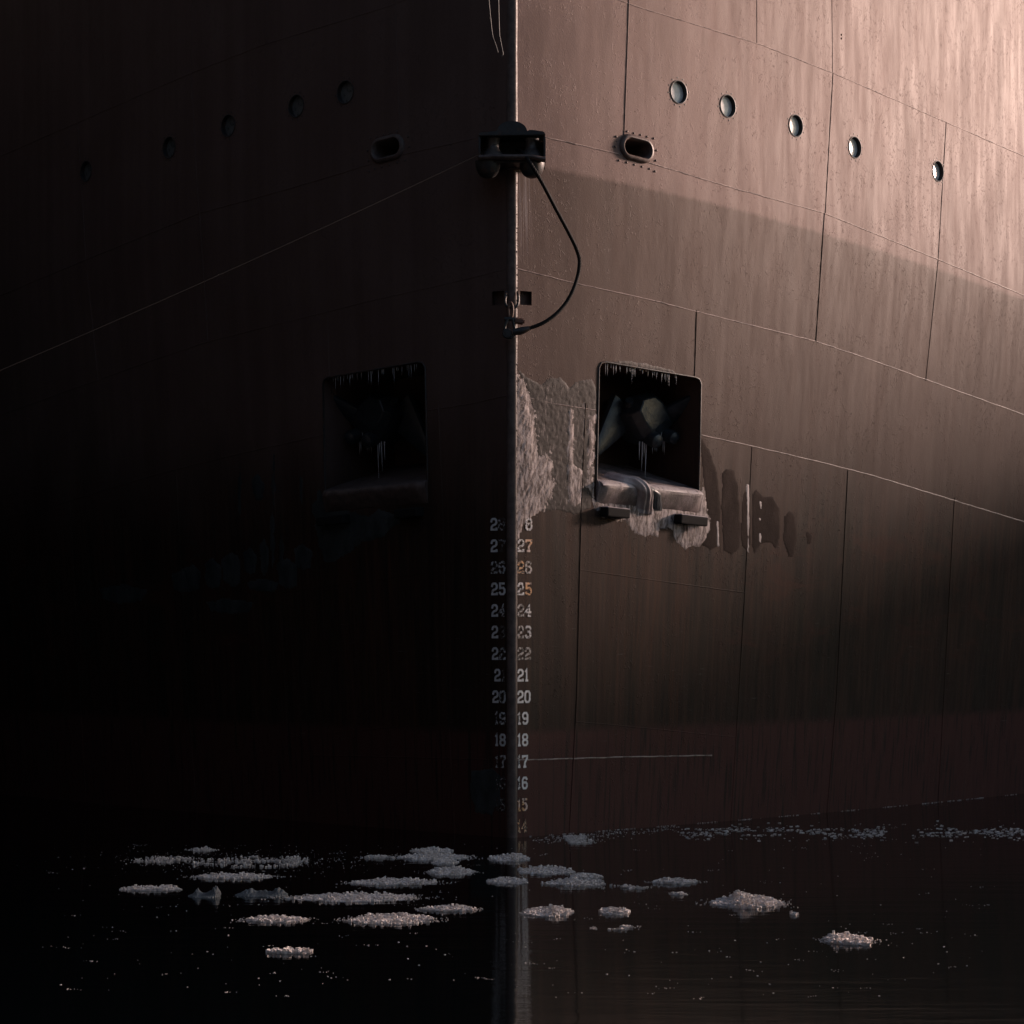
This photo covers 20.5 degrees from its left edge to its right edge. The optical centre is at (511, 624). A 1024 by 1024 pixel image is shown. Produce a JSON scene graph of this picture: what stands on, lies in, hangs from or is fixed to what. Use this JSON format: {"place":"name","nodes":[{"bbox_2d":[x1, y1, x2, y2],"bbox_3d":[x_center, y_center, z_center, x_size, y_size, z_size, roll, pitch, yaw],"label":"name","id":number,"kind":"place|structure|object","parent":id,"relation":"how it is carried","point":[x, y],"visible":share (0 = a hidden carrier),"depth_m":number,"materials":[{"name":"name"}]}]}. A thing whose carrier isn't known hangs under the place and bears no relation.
{"place":"outdoors","nodes":[
{"label":"outdoors","id":0,"kind":"place"},
{"bbox_2d":[0,794,1023,1023],"bbox_3d":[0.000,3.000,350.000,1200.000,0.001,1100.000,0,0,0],"label":"water","id":1,"kind":"structure","parent":0,"point":[47,845],"depth_m":28.30,"materials":[{"name":"black liquid"}]},
{"bbox_2d":[119,884,181,890],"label":"ice floe","id":2,"kind":"object","parent":1,"relation":"on","point":[161,887],"visible":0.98,"depth_m":32.11,"materials":[{"name":"white ice"}]},
{"bbox_2d":[125,856,200,863],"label":"brash ice","id":3,"kind":"structure","parent":1,"relation":"on","point":[157,859],"depth_m":36.12,"materials":[{"name":"white ice"}]},
{"bbox_2d":[185,846,218,851],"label":"brash ice","id":4,"kind":"structure","parent":1,"relation":"on","point":[205,848],"depth_m":37.79,"materials":[{"name":"white ice"}]},
{"bbox_2d":[188,886,221,897],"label":"ice floe","id":5,"kind":"object","parent":1,"relation":"on","point":[215,891],"visible":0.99,"depth_m":31.28,"materials":[{"name":"white ice"}]},
{"bbox_2d":[177,872,290,879],"bbox_3d":[-3.271,3.004,33.737,1.378,0.092,0.720,0,0,0],"label":"ice floe","id":6,"kind":"object","parent":1,"relation":"on","point":[222,875],"visible":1,"depth_m":33.65,"materials":[{"name":"white ice"}]},
{"bbox_2d":[158,855,339,867],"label":"brash ice","id":7,"kind":"structure","parent":1,"relation":"on","point":[298,860],"depth_m":35.89,"materials":[{"name":"white ice"}]},
{"bbox_2d":[235,887,287,896],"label":"ice floe","id":8,"kind":"object","parent":1,"relation":"on","point":[275,892],"visible":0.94,"depth_m":31.38,"materials":[{"name":"white ice"}]},
{"bbox_2d":[230,914,318,922],"bbox_3d":[-2.410,3.002,28.843,0.887,0.096,0.603,0,0,0],"label":"ice floe","id":9,"kind":"object","parent":1,"relation":"on","point":[273,918],"visible":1,"depth_m":28.76,"materials":[{"name":"white ice"}]},
{"bbox_2d":[266,946,312,953],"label":"ice floe","id":10,"kind":"object","parent":1,"relation":"on","point":[289,950],"visible":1,"depth_m":25.91,"materials":[{"name":"white ice"}]},
{"bbox_2d":[261,890,442,901],"bbox_3d":[-1.677,3.001,31.155,2.138,0.098,0.995,0,0,0],"label":"ice floe","id":11,"kind":"object","parent":1,"relation":"on","point":[361,896],"visible":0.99,"depth_m":31.08,"materials":[{"name":"white ice"}]},
{"bbox_2d":[355,854,399,858],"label":"brash ice","id":12,"kind":"structure","parent":1,"relation":"on","point":[378,856],"depth_m":36.46,"materials":[{"name":"white ice"}]},
{"bbox_2d":[334,912,447,924],"bbox_3d":[-1.231,3.002,28.860,1.168,0.095,1.023,0,0,0],"label":"ice floe","id":13,"kind":"object","parent":1,"relation":"on","point":[398,918],"visible":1,"depth_m":28.77,"materials":[{"name":"white ice"}]},
{"bbox_2d":[340,876,455,885],"bbox_3d":[-1.348,2.998,33.004,1.393,0.104,0.814,0,0,0],"label":"ice floe","id":14,"kind":"object","parent":1,"relation":"on","point":[391,881],"visible":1,"depth_m":32.99,"materials":[{"name":"white ice"}]},
{"bbox_2d":[409,846,452,852],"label":"ice floe","id":15,"kind":"object","parent":1,"relation":"on","point":[434,849],"visible":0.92,"depth_m":37.50,"materials":[{"name":"white ice"}]},
{"bbox_2d":[387,851,476,860],"bbox_3d":[-1.075,2.994,36.594,1.406,0.112,1.108,0,0,0],"label":"ice floe","id":16,"kind":"object","parent":1,"relation":"on","point":[430,855],"visible":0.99,"depth_m":36.48,"materials":[{"name":"white ice"}]},
{"bbox_2d":[431,859,458,864],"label":"ice floe","id":17,"kind":"object","parent":1,"relation":"on","point":[443,861],"visible":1,"depth_m":35.67,"materials":[{"name":"white ice"}]},
{"bbox_2d":[414,865,483,875],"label":"ice floe","id":18,"kind":"object","parent":1,"relation":"on","point":[449,871],"visible":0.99,"depth_m":34.32,"materials":[{"name":"white ice"}]},
{"bbox_2d":[415,903,482,911],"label":"ice floe","id":19,"kind":"object","parent":1,"relation":"on","point":[452,907],"visible":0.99,"depth_m":29.82,"materials":[{"name":"white ice"}]},
{"bbox_2d":[486,876,527,883],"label":"ice floe","id":20,"kind":"object","parent":1,"relation":"on","point":[507,880],"visible":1,"depth_m":33.09,"materials":[{"name":"white ice"}]},
{"bbox_2d":[487,853,529,861],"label":"ice floe","id":21,"kind":"object","parent":1,"relation":"on","point":[512,857],"visible":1,"depth_m":36.28,"materials":[{"name":"white ice"}]},
{"bbox_2d":[0,0,1023,837],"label":"ship","id":22,"kind":"object","parent":1,"relation":"on","point":[244,578],"visible":0.98,"depth_m":43.49,"materials":[{"name":"paint"}]},
{"bbox_2d":[0,144,503,370],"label":"mooring wire","id":23,"kind":"object","parent":22,"relation":"attached to","point":[248,261],"visible":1,"depth_m":36.80,"materials":[{"name":"grey metal"}]},
{"bbox_2d":[333,392,425,473],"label":"anchor","id":24,"kind":"object","parent":22,"relation":"attached to","point":[379,420],"visible":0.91,"depth_m":42.26,"materials":[{"name":"metal"}]},
{"bbox_2d":[488,0,497,51],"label":"hanging line","id":25,"kind":"object","parent":22,"relation":"hanging from","point":[491,26],"visible":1,"depth_m":39.59,"materials":[{"name":"fabric"}]},
{"bbox_2d":[498,0,502,55],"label":"hanging line","id":26,"kind":"object","parent":22,"relation":"hanging from","point":[499,28],"visible":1,"depth_m":39.59,"materials":[{"name":"fabric"}]},
{"bbox_2d":[503,291,524,338],"bbox_3d":[0.027,-4.359,39.869,0.310,0.700,0.243,0,0,0],"label":"towing shackle","id":27,"kind":"object","parent":22,"relation":"hanging from","point":[516,320],"visible":1,"depth_m":39.78,"materials":[{"name":"black paint"}]},
{"bbox_2d":[502,148,581,337],"bbox_3d":[0.497,-5.357,39.684,1.180,2.670,0.600,0,0,-17],"label":"pendant rope","id":28,"kind":"object","parent":22,"relation":"hanging from","point":[506,332],"visible":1,"depth_m":39.77,"materials":[{"name":"fabric"}]},
{"bbox_2d":[598,392,690,473],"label":"anchor","id":29,"kind":"object","parent":22,"relation":"attached to","point":[644,420],"visible":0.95,"depth_m":42.26,"materials":[{"name":"metal"}]},
{"bbox_2d":[58,794,1023,998],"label":"brash ice","id":30,"kind":"structure","parent":1,"relation":"on","point":[950,835],"depth_m":40.69,"materials":[{"name":"white ice"}]},
{"bbox_2d":[519,904,573,916],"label":"ice floe","id":31,"kind":"object","parent":1,"relation":"on","point":[550,910],"visible":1,"depth_m":29.47,"materials":[{"name":"white ice"}]},
{"bbox_2d":[517,865,575,874],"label":"ice floe","id":32,"kind":"object","parent":1,"relation":"on","point":[546,870],"visible":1,"depth_m":34.46,"materials":[{"name":"white ice"}]},
{"bbox_2d":[541,876,605,886],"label":"ice floe","id":33,"kind":"object","parent":1,"relation":"on","point":[573,881],"visible":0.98,"depth_m":32.77,"materials":[{"name":"white ice"}]},
{"bbox_2d":[549,833,598,843],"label":"brash ice","id":34,"kind":"structure","parent":1,"relation":"on","point":[580,838],"depth_m":39.48,"materials":[{"name":"white ice"}]},
{"bbox_2d":[570,872,603,878],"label":"ice floe","id":35,"kind":"object","parent":1,"relation":"on","point":[583,875],"visible":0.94,"depth_m":33.63,"materials":[{"name":"white ice"}]},
{"bbox_2d":[598,906,630,914],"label":"ice floe","id":36,"kind":"object","parent":1,"relation":"on","point":[609,910],"visible":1,"depth_m":29.48,"materials":[{"name":"white ice"}]},
{"bbox_2d":[590,924,640,929],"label":"brash ice","id":37,"kind":"structure","parent":1,"relation":"on","point":[623,927],"depth_m":28.05,"materials":[{"name":"white ice"}]},
{"bbox_2d":[648,877,706,884],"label":"ice floe","id":38,"kind":"object","parent":1,"relation":"on","point":[669,880],"visible":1,"depth_m":32.95,"materials":[{"name":"white ice"}]},
{"bbox_2d":[669,891,687,894],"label":"brash ice","id":39,"kind":"structure","parent":1,"relation":"on","point":[677,893],"depth_m":31.52,"materials":[{"name":"white ice"}]},
{"bbox_2d":[696,890,797,908],"bbox_3d":[2.514,2.966,30.538,1.081,0.168,1.280,0,0,0],"label":"ice floe","id":40,"kind":"object","parent":1,"relation":"on","point":[737,899],"visible":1,"depth_m":30.35,"materials":[{"name":"white ice"}]},
{"bbox_2d":[790,910,798,915],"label":"ice floe","id":41,"kind":"object","parent":1,"relation":"on","point":[793,913],"visible":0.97,"depth_m":29.31,"materials":[{"name":"white ice"}]},
{"bbox_2d":[815,930,880,944],"bbox_3d":[3.194,2.992,26.972,0.687,0.116,0.674,0,0,45],"label":"ice floe","id":42,"kind":"object","parent":1,"relation":"on","point":[846,938],"visible":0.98,"depth_m":26.85,"materials":[{"name":"white ice"}]},
{"bbox_2d":[859,939,871,945],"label":"ice floe","id":43,"kind":"object","parent":1,"relation":"on","point":[866,943],"visible":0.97,"depth_m":26.55,"materials":[{"name":"white ice"}]},
{"bbox_2d":[598,884,648,889],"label":"brash ice","id":44,"kind":"structure","parent":0,"point":[629,887],"depth_m":32.34,"materials":[{"name":"white ice"}]}
]}

